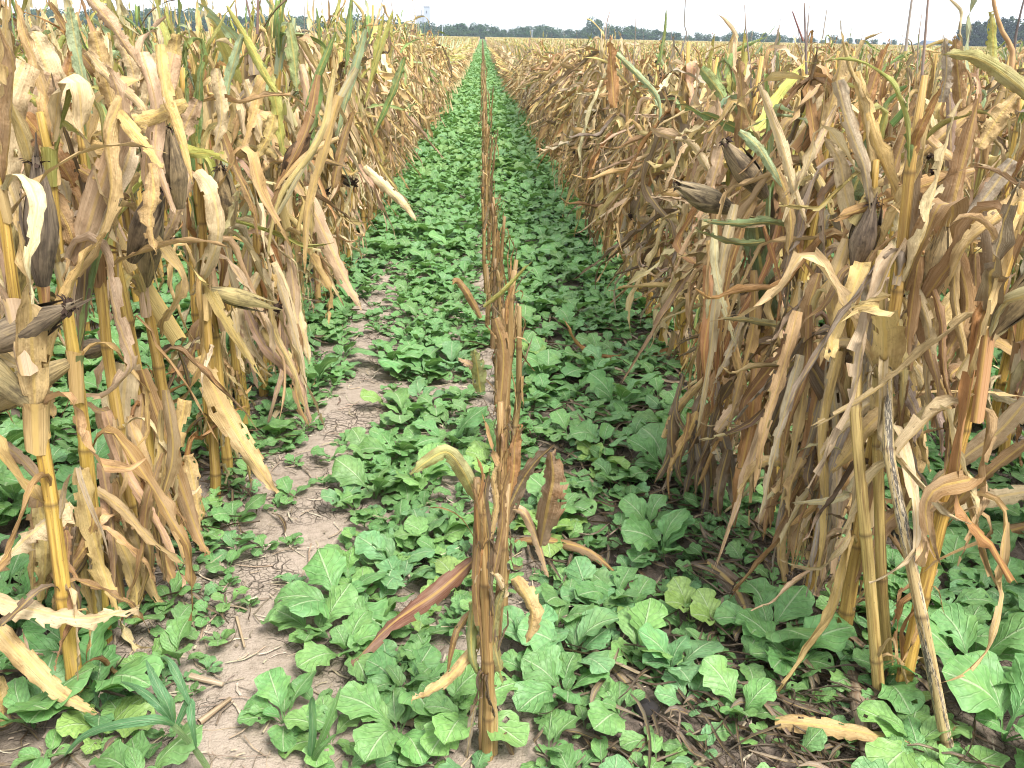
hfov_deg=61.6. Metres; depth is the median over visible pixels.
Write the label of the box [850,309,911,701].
broken corn stalk
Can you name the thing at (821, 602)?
radish plant
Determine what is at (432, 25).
tree
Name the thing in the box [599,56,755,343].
corn plant
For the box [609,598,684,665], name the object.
radish plant
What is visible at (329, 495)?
radish plant
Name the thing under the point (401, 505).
radish plant
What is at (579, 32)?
tree
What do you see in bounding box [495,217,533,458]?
stunted corn plant
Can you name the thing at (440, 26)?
tree
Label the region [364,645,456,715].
radish plant
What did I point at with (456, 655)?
radish plant
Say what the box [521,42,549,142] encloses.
corn plant
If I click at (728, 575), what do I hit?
fallen leaf
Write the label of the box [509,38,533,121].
corn plant
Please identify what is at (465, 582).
radish plant
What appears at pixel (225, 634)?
radish plant
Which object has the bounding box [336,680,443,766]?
radish plant
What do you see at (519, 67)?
corn plant
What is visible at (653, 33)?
tree
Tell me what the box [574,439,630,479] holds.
radish plant
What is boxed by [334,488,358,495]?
radish plant
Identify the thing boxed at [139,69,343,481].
corn plant
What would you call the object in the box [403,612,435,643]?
radish plant
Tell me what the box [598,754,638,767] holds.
radish plant
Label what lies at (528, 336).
radish plant
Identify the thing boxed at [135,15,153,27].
tree
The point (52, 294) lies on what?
corn plant
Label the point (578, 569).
radish plant
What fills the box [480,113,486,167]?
stunted corn plant
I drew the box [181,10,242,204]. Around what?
corn plant
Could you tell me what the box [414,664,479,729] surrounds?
radish plant
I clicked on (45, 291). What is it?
corn plant
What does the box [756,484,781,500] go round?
radish plant
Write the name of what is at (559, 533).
radish plant
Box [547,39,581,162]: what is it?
corn plant
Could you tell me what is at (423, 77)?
corn plant
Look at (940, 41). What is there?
corn plant
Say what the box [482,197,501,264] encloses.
stunted corn plant
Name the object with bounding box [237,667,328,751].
radish plant
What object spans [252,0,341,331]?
corn plant
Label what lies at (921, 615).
broken corn stalk
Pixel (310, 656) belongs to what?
radish plant
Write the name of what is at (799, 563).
radish plant
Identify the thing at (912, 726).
radish plant
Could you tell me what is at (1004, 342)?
corn plant
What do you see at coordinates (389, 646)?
radish plant
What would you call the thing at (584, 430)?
radish plant
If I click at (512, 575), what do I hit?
radish plant
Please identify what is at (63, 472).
radish plant
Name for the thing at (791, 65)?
corn plant
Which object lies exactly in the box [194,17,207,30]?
tree
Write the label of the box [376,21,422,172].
corn plant
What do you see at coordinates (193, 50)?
corn plant
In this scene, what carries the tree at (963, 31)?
on the ground
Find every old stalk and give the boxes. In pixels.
[188,672,223,686]
[197,697,231,724]
[235,616,245,647]
[843,670,868,756]
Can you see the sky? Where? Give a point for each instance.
(876, 16)
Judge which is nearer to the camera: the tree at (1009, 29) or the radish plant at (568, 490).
the radish plant at (568, 490)
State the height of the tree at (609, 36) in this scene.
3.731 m
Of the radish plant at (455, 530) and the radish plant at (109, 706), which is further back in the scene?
the radish plant at (455, 530)
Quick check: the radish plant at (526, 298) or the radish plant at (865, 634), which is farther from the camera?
the radish plant at (526, 298)
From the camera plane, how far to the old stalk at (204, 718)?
1.48 m
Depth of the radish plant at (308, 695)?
1.51 m
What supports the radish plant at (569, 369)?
on the ground
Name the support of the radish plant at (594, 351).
on the ground
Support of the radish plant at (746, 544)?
on the ground
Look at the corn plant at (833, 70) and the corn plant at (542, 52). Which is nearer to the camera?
the corn plant at (833, 70)
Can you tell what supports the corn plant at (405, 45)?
on the ground
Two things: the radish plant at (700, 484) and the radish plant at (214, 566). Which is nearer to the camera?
the radish plant at (214, 566)
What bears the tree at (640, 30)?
on the ground
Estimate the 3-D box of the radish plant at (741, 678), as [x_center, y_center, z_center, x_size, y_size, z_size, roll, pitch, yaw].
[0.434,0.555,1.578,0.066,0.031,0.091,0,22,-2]
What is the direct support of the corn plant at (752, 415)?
on the ground
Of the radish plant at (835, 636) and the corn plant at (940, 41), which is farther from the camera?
the corn plant at (940, 41)
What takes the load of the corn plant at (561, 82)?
on the ground
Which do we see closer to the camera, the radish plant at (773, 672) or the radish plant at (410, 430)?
the radish plant at (773, 672)
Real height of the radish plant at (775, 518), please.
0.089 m
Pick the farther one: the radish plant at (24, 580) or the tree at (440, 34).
the tree at (440, 34)
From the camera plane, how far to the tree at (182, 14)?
389.25 m
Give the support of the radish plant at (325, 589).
on the ground
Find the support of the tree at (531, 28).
on the ground
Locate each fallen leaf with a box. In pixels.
[272,398,314,418]
[398,717,416,726]
[515,537,628,588]
[580,641,634,690]
[703,559,754,640]
[775,714,910,743]
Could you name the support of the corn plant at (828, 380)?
on the ground
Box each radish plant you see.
[0,459,52,523]
[0,540,28,594]
[0,561,53,629]
[0,605,117,675]
[0,653,97,728]
[10,729,72,767]
[14,604,164,722]
[17,455,108,511]
[30,629,112,708]
[40,429,109,505]
[56,695,155,754]
[84,690,136,726]
[89,722,203,767]
[99,696,145,750]
[110,662,121,677]
[117,585,168,627]
[118,598,162,608]
[118,637,164,666]
[143,724,182,758]
[144,570,194,614]
[150,601,199,639]
[152,615,204,668]
[154,539,177,563]
[184,517,223,538]
[195,544,257,574]
[199,629,235,645]
[200,498,220,530]
[201,530,256,561]
[204,493,266,526]
[205,495,223,515]
[208,467,232,479]
[209,486,222,506]
[211,586,249,611]
[232,459,269,475]
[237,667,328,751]
[241,416,265,428]
[248,363,283,396]
[249,370,308,393]
[254,418,301,440]
[255,341,312,367]
[260,583,357,643]
[268,366,324,395]
[268,412,318,436]
[274,548,396,634]
[278,695,360,767]
[292,678,332,699]
[295,609,381,681]
[305,355,340,387]
[307,323,337,346]
[307,630,331,640]
[315,754,368,767]
[320,577,345,597]
[321,282,373,300]
[321,484,362,510]
[331,454,401,502]
[332,489,374,515]
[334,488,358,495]
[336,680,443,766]
[338,547,373,574]
[339,578,372,592]
[341,528,359,537]
[345,427,401,458]
[347,593,413,651]
[349,338,425,360]
[350,512,379,526]
[351,567,386,600]
[354,530,438,580]
[358,583,400,610]
[358,639,397,681]
[359,430,440,458]
[360,388,393,406]
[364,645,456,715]
[365,475,407,499]
[368,236,411,254]
[368,473,400,492]
[368,516,394,539]
[370,457,442,484]
[373,552,439,589]
[374,516,447,568]
[375,751,432,767]
[378,346,448,376]
[379,388,427,424]
[381,482,431,507]
[388,499,412,528]
[389,506,448,536]
[390,680,419,721]
[394,443,455,491]
[394,513,473,556]
[394,644,407,671]
[395,424,446,452]
[395,606,441,631]
[400,634,464,674]
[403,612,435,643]
[407,377,451,396]
[407,668,417,676]
[409,561,433,577]
[411,406,487,446]
[413,652,460,690]
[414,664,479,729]
[416,474,430,505]
[417,392,455,415]
[420,405,469,436]
[420,555,472,599]
[420,671,529,755]
[425,595,512,639]
[426,506,449,523]
[428,230,461,251]
[429,590,469,618]
[431,741,459,767]
[432,336,489,350]
[434,396,472,414]
[435,520,450,544]
[436,594,465,634]
[438,750,492,767]
[439,340,472,374]
[439,553,472,585]
[440,554,471,575]
[441,499,473,519]
[444,459,481,476]
[446,345,483,369]
[452,328,471,335]
[458,419,534,466]
[459,598,471,610]
[460,484,473,502]
[463,455,490,478]
[463,520,520,544]
[465,440,495,475]
[488,500,532,520]
[493,572,523,593]
[501,649,564,681]
[502,604,570,662]
[508,537,526,570]
[510,390,550,403]
[511,364,561,375]
[512,336,564,370]
[512,644,609,712]
[513,505,587,557]
[514,331,536,358]
[514,338,545,354]
[515,494,536,509]
[517,291,562,310]
[517,607,618,673]
[519,304,540,326]
[520,708,580,767]
[521,446,545,462]
[523,349,564,384]
[526,473,596,516]
[529,373,568,398]
[533,408,572,441]
[534,578,578,606]
[536,757,551,767]
[539,244,585,259]
[540,469,578,486]
[542,306,584,330]
[542,464,577,477]
[546,554,565,570]
[546,743,592,767]
[549,567,574,603]
[550,527,565,542]
[551,602,598,629]
[554,749,599,767]
[555,671,612,698]
[560,346,622,376]
[560,556,634,610]
[562,521,583,538]
[564,262,605,279]
[564,485,589,502]
[569,398,606,418]
[569,407,623,426]
[569,419,627,454]
[571,458,637,488]
[572,704,592,738]
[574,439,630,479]
[575,566,639,613]
[576,332,604,358]
[577,469,613,484]
[582,344,620,375]
[584,486,609,510]
[584,592,602,606]
[586,369,658,403]
[588,676,657,735]
[591,482,621,500]
[591,736,608,762]
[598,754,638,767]
[603,574,680,626]
[605,623,615,628]
[609,463,656,487]
[609,484,649,498]
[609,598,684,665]
[612,555,651,569]
[618,493,669,540]
[619,460,685,482]
[619,725,681,751]
[621,508,701,562]
[622,288,645,312]
[627,423,688,479]
[629,751,644,767]
[632,639,671,669]
[633,399,708,423]
[635,481,672,508]
[638,622,723,681]
[643,307,675,328]
[643,732,687,767]
[645,394,660,409]
[654,515,692,536]
[654,667,719,716]
[655,536,662,558]
[660,389,682,407]
[662,405,691,435]
[663,409,691,415]
[664,576,713,621]
[667,339,697,368]
[672,724,717,767]
[675,559,715,589]
[677,483,702,499]
[678,475,728,494]
[681,464,686,476]
[681,720,730,740]
[683,492,731,508]
[685,628,733,667]
[689,579,701,588]
[690,588,742,634]
[698,655,787,720]
[700,482,762,506]
[706,697,742,734]
[714,577,821,649]
[716,621,742,636]
[723,631,770,680]
[724,540,756,581]
[732,530,761,547]
[735,608,856,675]
[736,671,745,697]
[736,676,743,688]
[736,721,783,744]
[742,647,776,679]
[754,564,786,584]
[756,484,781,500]
[756,762,815,767]
[764,669,807,700]
[774,504,845,536]
[774,649,820,682]
[786,540,804,559]
[786,727,826,767]
[788,558,806,569]
[788,676,834,703]
[793,625,836,662]
[795,718,854,754]
[805,688,837,715]
[813,685,836,715]
[816,582,865,625]
[818,744,845,767]
[829,659,891,691]
[832,715,856,743]
[836,637,868,660]
[851,756,887,767]
[852,647,925,714]
[853,600,899,650]
[856,700,972,767]
[861,674,920,708]
[862,628,898,647]
[884,734,908,752]
[893,603,1023,685]
[898,691,930,709]
[902,716,966,767]
[907,740,1009,767]
[938,713,960,755]
[942,650,1023,767]
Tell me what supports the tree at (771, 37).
on the ground
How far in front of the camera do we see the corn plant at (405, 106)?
5.73 m
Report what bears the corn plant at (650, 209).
on the ground
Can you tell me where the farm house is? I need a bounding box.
[920,40,936,44]
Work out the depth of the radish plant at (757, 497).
2.16 m
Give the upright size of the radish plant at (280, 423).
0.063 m
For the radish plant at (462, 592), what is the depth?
1.74 m
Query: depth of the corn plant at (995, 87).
3.56 m
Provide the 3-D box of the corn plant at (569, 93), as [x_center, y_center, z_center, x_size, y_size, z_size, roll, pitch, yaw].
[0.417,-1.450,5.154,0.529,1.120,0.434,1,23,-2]
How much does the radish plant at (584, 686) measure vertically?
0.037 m
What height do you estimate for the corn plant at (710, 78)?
1.209 m
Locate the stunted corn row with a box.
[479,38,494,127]
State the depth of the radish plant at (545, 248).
4.54 m
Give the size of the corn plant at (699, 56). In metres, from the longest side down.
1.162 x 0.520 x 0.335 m
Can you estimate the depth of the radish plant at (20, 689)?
1.43 m
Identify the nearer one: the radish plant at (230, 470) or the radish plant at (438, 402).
the radish plant at (230, 470)
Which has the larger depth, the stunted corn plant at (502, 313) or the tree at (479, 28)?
the tree at (479, 28)
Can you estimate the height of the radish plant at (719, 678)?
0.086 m
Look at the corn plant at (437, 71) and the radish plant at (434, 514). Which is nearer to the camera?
the radish plant at (434, 514)
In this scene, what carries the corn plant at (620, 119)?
on the ground
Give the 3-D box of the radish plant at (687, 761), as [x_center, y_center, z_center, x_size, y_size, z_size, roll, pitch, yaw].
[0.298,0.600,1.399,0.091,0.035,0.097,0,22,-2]
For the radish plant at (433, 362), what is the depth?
2.96 m
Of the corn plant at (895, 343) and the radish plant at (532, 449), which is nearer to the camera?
the corn plant at (895, 343)
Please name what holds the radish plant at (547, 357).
on the ground
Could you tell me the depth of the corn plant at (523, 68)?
11.00 m
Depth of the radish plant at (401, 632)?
1.68 m
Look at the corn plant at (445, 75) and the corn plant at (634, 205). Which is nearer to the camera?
the corn plant at (634, 205)
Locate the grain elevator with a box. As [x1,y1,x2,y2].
[417,6,429,26]
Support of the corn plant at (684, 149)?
on the ground
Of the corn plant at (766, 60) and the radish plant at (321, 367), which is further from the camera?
the corn plant at (766, 60)
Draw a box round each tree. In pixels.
[28,10,46,16]
[46,9,65,16]
[82,9,96,16]
[82,17,103,27]
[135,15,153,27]
[142,8,161,15]
[163,16,184,30]
[169,8,194,29]
[174,19,193,28]
[183,8,202,30]
[183,15,206,30]
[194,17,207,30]
[205,20,236,30]
[239,16,249,23]
[246,13,266,21]
[296,20,312,32]
[353,14,362,24]
[383,19,402,29]
[417,21,438,31]
[421,28,436,35]
[432,29,445,35]
[438,24,450,32]
[443,24,457,32]
[443,28,455,35]
[453,30,465,35]
[454,22,467,31]
[463,30,479,36]
[469,22,484,38]
[477,23,491,36]
[479,31,491,38]
[488,26,503,35]
[492,32,501,36]
[501,33,512,36]
[505,28,516,36]
[514,26,530,36]
[514,32,526,37]
[523,25,541,37]
[524,31,540,37]
[535,24,550,35]
[541,25,561,37]
[564,29,572,36]
[571,34,580,38]
[573,28,585,38]
[578,32,594,38]
[585,16,604,38]
[604,33,614,38]
[606,23,622,34]
[615,32,629,39]
[620,26,632,38]
[626,33,637,39]
[632,27,646,39]
[636,33,647,39]
[639,29,658,39]
[646,36,655,39]
[653,29,661,39]
[657,32,669,39]
[668,31,678,39]
[674,32,681,39]
[694,32,704,40]
[702,34,711,40]
[726,31,743,38]
[738,33,750,41]
[747,31,758,41]
[756,33,768,41]
[767,33,775,40]
[773,35,788,42]
[828,35,839,43]
[869,39,877,43]
[955,23,974,45]
[965,20,988,45]
[979,19,1004,46]
[996,17,1018,46]
[1005,16,1023,46]
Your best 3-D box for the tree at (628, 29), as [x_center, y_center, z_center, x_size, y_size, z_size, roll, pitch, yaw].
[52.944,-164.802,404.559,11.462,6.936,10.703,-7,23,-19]
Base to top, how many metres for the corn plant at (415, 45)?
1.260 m
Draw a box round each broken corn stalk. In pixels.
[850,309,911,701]
[871,250,924,675]
[882,366,955,747]
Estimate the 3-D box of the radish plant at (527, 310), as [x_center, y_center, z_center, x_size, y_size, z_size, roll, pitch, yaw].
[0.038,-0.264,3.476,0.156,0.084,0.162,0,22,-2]
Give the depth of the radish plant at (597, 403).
2.68 m
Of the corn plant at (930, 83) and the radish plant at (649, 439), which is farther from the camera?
the corn plant at (930, 83)
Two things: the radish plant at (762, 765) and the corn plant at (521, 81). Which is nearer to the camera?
the radish plant at (762, 765)
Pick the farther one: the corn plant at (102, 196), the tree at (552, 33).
the tree at (552, 33)
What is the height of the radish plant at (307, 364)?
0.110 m
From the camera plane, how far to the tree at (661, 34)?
388.53 m
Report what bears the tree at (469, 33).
on the ground
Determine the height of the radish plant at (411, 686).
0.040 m
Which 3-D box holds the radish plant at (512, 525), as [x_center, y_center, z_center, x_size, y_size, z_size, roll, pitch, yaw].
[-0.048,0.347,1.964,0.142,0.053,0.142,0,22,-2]
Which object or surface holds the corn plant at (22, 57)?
on the ground
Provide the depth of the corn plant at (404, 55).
6.63 m
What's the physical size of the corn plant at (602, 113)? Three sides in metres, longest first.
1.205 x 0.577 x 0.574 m
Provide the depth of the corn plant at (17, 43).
3.82 m
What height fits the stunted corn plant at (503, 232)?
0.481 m
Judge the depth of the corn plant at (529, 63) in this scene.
10.51 m
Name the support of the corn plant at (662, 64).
on the ground
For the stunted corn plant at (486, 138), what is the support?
on the ground
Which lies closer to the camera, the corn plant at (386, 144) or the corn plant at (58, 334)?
the corn plant at (58, 334)
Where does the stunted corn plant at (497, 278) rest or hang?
on the ground
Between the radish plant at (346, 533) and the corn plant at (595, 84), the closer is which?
the radish plant at (346, 533)
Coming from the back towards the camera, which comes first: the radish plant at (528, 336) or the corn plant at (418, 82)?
the corn plant at (418, 82)
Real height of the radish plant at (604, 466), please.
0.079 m
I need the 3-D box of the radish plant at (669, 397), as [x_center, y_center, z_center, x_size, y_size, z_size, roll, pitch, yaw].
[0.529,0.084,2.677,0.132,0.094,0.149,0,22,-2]
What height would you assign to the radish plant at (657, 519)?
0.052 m
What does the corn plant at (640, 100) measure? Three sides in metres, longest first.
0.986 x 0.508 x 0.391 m
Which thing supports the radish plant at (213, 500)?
on the ground
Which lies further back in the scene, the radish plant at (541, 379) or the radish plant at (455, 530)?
the radish plant at (541, 379)
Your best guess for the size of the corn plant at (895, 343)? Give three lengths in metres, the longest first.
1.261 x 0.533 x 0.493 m
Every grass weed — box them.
[64,656,209,767]
[308,686,340,760]
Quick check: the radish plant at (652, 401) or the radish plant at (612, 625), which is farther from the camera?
the radish plant at (652, 401)
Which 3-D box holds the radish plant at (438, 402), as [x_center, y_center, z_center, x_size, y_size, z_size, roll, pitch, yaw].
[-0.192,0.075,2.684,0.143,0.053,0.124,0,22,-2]
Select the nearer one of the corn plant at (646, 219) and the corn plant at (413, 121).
the corn plant at (646, 219)
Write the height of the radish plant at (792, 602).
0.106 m
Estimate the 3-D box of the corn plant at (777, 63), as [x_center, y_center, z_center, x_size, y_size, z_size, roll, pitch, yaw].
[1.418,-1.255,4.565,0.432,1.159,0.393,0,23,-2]
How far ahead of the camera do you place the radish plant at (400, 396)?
2.62 m
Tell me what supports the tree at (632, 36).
on the ground
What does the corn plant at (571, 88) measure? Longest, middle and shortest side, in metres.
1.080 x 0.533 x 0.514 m
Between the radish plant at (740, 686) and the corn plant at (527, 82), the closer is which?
the radish plant at (740, 686)
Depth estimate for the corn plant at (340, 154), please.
2.60 m
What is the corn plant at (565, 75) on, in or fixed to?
on the ground
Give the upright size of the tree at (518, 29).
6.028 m
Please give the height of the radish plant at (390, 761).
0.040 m
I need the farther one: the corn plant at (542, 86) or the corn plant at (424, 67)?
the corn plant at (424, 67)
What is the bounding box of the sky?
[4,0,1023,45]
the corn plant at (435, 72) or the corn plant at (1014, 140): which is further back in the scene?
the corn plant at (435, 72)
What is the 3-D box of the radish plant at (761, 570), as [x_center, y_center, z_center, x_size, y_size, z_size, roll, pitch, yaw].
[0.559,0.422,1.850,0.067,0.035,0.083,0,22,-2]
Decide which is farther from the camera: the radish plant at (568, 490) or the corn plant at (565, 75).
the corn plant at (565, 75)
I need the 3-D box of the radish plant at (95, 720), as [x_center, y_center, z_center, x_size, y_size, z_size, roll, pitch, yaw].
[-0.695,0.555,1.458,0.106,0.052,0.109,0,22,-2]
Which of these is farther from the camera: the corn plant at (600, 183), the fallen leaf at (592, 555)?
the corn plant at (600, 183)
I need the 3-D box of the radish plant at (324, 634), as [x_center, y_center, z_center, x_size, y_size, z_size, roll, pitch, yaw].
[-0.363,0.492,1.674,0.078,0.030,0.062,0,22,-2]
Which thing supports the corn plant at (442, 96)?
on the ground
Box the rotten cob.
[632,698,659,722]
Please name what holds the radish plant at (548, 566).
on the ground
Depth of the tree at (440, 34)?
378.11 m
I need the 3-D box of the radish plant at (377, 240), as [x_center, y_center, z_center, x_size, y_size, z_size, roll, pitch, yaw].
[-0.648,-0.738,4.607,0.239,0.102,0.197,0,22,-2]
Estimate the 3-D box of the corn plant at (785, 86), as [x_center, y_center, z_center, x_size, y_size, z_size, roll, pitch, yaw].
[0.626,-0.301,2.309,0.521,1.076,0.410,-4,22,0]
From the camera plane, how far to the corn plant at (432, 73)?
8.48 m
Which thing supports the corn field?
on the ground
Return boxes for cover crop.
[0,39,1023,767]
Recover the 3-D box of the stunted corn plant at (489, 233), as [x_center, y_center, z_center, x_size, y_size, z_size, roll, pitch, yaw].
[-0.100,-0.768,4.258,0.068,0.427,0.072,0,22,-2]
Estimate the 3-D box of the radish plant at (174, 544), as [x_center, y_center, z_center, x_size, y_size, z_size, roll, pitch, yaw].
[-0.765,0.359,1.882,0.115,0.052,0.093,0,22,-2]
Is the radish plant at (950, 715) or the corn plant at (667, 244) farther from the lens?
the corn plant at (667, 244)
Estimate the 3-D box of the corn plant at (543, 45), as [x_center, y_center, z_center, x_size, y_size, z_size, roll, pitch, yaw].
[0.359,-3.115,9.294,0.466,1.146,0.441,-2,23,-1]
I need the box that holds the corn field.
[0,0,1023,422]
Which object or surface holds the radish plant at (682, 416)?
on the ground
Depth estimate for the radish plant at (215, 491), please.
2.13 m
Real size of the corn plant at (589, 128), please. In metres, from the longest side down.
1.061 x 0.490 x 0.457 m
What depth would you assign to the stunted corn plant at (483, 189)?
4.98 m
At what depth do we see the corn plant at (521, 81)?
11.34 m
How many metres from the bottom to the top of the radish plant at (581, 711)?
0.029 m
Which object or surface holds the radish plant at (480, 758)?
on the ground
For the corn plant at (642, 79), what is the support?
on the ground
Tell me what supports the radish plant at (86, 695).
on the ground
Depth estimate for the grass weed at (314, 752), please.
1.35 m
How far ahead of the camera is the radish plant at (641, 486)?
2.21 m
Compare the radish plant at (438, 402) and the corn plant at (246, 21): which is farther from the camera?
the corn plant at (246, 21)
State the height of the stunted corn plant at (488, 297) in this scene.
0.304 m
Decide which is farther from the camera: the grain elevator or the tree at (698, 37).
the grain elevator
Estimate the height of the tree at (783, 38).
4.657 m
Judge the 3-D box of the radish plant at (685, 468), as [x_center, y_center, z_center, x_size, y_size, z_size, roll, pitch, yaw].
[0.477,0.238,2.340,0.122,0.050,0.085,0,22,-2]
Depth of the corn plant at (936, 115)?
3.95 m
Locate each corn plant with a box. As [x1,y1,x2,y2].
[0,0,164,726]
[0,0,196,651]
[0,13,32,93]
[0,19,71,335]
[0,156,49,371]
[1,0,100,335]
[11,0,239,624]
[11,42,33,225]
[13,0,64,360]
[14,149,65,345]
[15,2,98,329]
[22,0,230,596]
[46,0,266,530]
[62,0,182,290]
[64,11,133,312]
[79,7,159,301]
[84,4,171,277]
[110,0,183,281]
[112,0,358,456]
[112,3,187,269]
[117,56,182,282]
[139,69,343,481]
[150,0,237,234]
[157,4,172,43]
[160,0,214,257]
[164,43,290,497]
[168,0,339,435]
[173,3,239,215]
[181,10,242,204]
[181,60,314,426]
[183,4,224,87]
[187,0,223,149]
[196,0,354,387]
[200,0,354,334]
[207,0,349,396]
[210,22,281,212]
[218,0,247,137]
[230,16,263,210]
[232,43,261,216]
[233,0,416,314]
[236,0,384,323]
[238,0,332,312]
[245,6,270,52]
[249,4,301,88]
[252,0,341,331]
[287,5,369,311]
[297,0,417,267]
[307,31,391,230]
[308,0,370,252]
[311,0,370,297]
[321,31,413,288]
[322,6,375,253]
[332,13,411,264]
[336,15,386,249]
[339,20,424,176]
[342,21,409,208]
[343,7,417,231]
[345,12,415,170]
[351,424,568,761]
[352,33,419,198]
[353,0,419,218]
[354,18,435,176]
[356,6,422,228]
[356,26,419,203]
[358,0,424,212]
[364,22,435,216]
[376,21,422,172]
[376,26,421,178]
[377,15,445,204]
[380,39,421,171]
[385,14,439,151]
[389,22,413,176]
[390,24,416,178]
[391,2,431,160]
[391,31,423,176]
[397,0,429,85]
[397,21,431,162]
[397,41,422,172]
[399,10,425,138]
[400,36,424,167]
[403,14,443,125]
[403,28,432,147]
[404,17,436,147]
[405,24,430,119]
[405,38,436,134]
[410,26,439,129]
[411,33,448,139]
[413,32,438,142]
[414,34,447,140]
[415,26,455,129]
[415,31,455,144]
[416,32,445,140]
[419,25,446,125]
[419,25,449,136]
[419,32,448,128]
[429,27,447,124]
[433,30,449,125]
[433,39,449,104]
[434,41,452,108]
[452,235,533,562]
[458,285,523,605]
[476,187,486,253]
[479,101,489,139]
[479,128,485,156]
[479,138,492,224]
[479,149,484,186]
[479,170,495,223]
[479,191,506,296]
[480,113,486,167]
[480,118,498,217]
[482,124,489,171]
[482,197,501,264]
[482,264,492,327]
[484,119,494,164]
[485,276,516,497]
[485,335,515,404]
[486,238,503,348]
[486,256,505,319]
[487,186,498,263]
[490,131,497,196]
[490,203,517,299]
[493,303,518,440]
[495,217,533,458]
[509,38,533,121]
[509,38,538,110]
[509,49,533,100]
[512,41,542,116]
[512,56,531,117]
[513,44,561,157]
[514,46,539,109]
[514,47,531,115]
[515,53,537,127]
[518,33,554,98]
[518,49,538,124]
[519,32,546,97]
[519,38,547,142]
[520,47,540,124]
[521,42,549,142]
[521,48,571,147]
[521,52,539,134]
[522,41,555,107]
[523,43,569,158]
[524,61,542,142]
[525,19,649,243]
[525,50,561,166]
[526,49,547,136]
[526,51,574,182]
[526,53,553,152]
[528,49,556,138]
[528,55,566,173]
[529,39,551,105]
[529,44,573,160]
[529,47,556,156]
[530,50,559,151]
[531,33,591,196]
[532,49,639,220]
[533,33,581,168]
[533,51,576,183]
[535,43,584,159]
[539,33,603,207]
[540,87,598,211]
[543,40,591,171]
[544,46,575,178]
[546,21,632,248]
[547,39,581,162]
[549,49,587,198]
[554,36,616,217]
[560,40,597,227]
[561,40,636,281]
[562,30,638,234]
[562,63,587,193]
[563,34,767,359]
[564,35,606,199]
[567,34,624,215]
[570,18,653,260]
[571,40,762,369]
[572,80,714,370]
[573,57,660,291]
[573,88,671,302]
[575,52,649,246]
[576,18,641,268]
[591,83,670,332]
[595,65,669,261]
[596,62,671,306]
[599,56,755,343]
[605,5,826,420]
[605,9,757,388]
[613,106,706,333]
[625,0,768,397]
[636,45,670,89]
[643,28,676,95]
[644,46,675,103]
[644,61,808,440]
[645,41,706,167]
[653,25,705,93]
[654,46,823,519]
[666,31,982,538]
[670,42,683,84]
[672,40,695,59]
[676,54,722,145]
[677,84,841,466]
[680,45,720,84]
[692,0,1019,584]
[695,49,717,80]
[698,20,791,147]
[705,44,730,84]
[709,0,1023,692]
[720,34,733,75]
[724,30,757,76]
[727,0,1023,599]
[736,45,788,206]
[738,52,789,92]
[752,19,798,215]
[756,16,809,267]
[757,5,813,186]
[757,30,791,205]
[773,42,835,270]
[777,52,836,194]
[787,51,851,311]
[792,63,866,268]
[811,164,1023,683]
[824,27,903,260]
[826,48,940,254]
[830,39,914,271]
[845,14,933,286]
[845,60,989,297]
[847,50,980,298]
[901,0,997,194]
[904,0,989,293]
[922,65,1023,255]
[924,99,965,250]
[928,63,1008,396]
[930,122,1023,539]
[943,109,1023,445]
[945,42,1023,382]
[964,55,1018,195]
[967,49,1016,199]
[970,54,1023,278]
[976,106,1023,285]
[985,91,1023,277]
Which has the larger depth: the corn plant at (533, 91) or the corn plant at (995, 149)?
the corn plant at (533, 91)
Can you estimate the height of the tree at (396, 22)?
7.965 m
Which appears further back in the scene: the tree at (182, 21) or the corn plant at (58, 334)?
the tree at (182, 21)
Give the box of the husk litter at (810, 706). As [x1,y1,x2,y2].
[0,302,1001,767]
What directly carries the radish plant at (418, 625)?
on the ground
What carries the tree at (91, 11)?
on the ground
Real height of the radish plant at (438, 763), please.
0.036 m
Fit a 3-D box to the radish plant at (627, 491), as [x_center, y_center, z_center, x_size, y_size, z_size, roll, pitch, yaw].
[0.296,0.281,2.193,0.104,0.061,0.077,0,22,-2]
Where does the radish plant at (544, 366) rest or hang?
on the ground
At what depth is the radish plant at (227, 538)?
1.95 m
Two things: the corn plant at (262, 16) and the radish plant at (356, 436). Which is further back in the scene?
the corn plant at (262, 16)
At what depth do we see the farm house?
360.05 m
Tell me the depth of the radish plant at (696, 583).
1.86 m
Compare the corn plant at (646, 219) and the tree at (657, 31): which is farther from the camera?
the tree at (657, 31)
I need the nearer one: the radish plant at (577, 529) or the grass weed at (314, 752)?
the grass weed at (314, 752)
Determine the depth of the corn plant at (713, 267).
1.84 m
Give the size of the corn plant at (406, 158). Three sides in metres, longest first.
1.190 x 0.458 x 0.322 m
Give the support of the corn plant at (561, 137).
on the ground
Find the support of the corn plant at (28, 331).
on the ground
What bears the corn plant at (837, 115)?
on the ground
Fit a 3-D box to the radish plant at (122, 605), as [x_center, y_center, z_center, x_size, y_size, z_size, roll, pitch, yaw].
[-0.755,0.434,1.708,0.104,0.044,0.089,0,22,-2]
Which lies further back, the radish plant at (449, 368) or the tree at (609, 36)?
the tree at (609, 36)
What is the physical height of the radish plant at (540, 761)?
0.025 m
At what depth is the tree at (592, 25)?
382.99 m
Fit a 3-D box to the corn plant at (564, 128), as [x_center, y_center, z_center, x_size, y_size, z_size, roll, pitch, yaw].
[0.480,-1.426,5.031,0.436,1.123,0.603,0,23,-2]
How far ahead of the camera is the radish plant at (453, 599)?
1.71 m
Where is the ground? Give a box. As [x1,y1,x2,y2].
[0,40,1023,767]
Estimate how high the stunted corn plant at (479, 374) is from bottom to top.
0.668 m

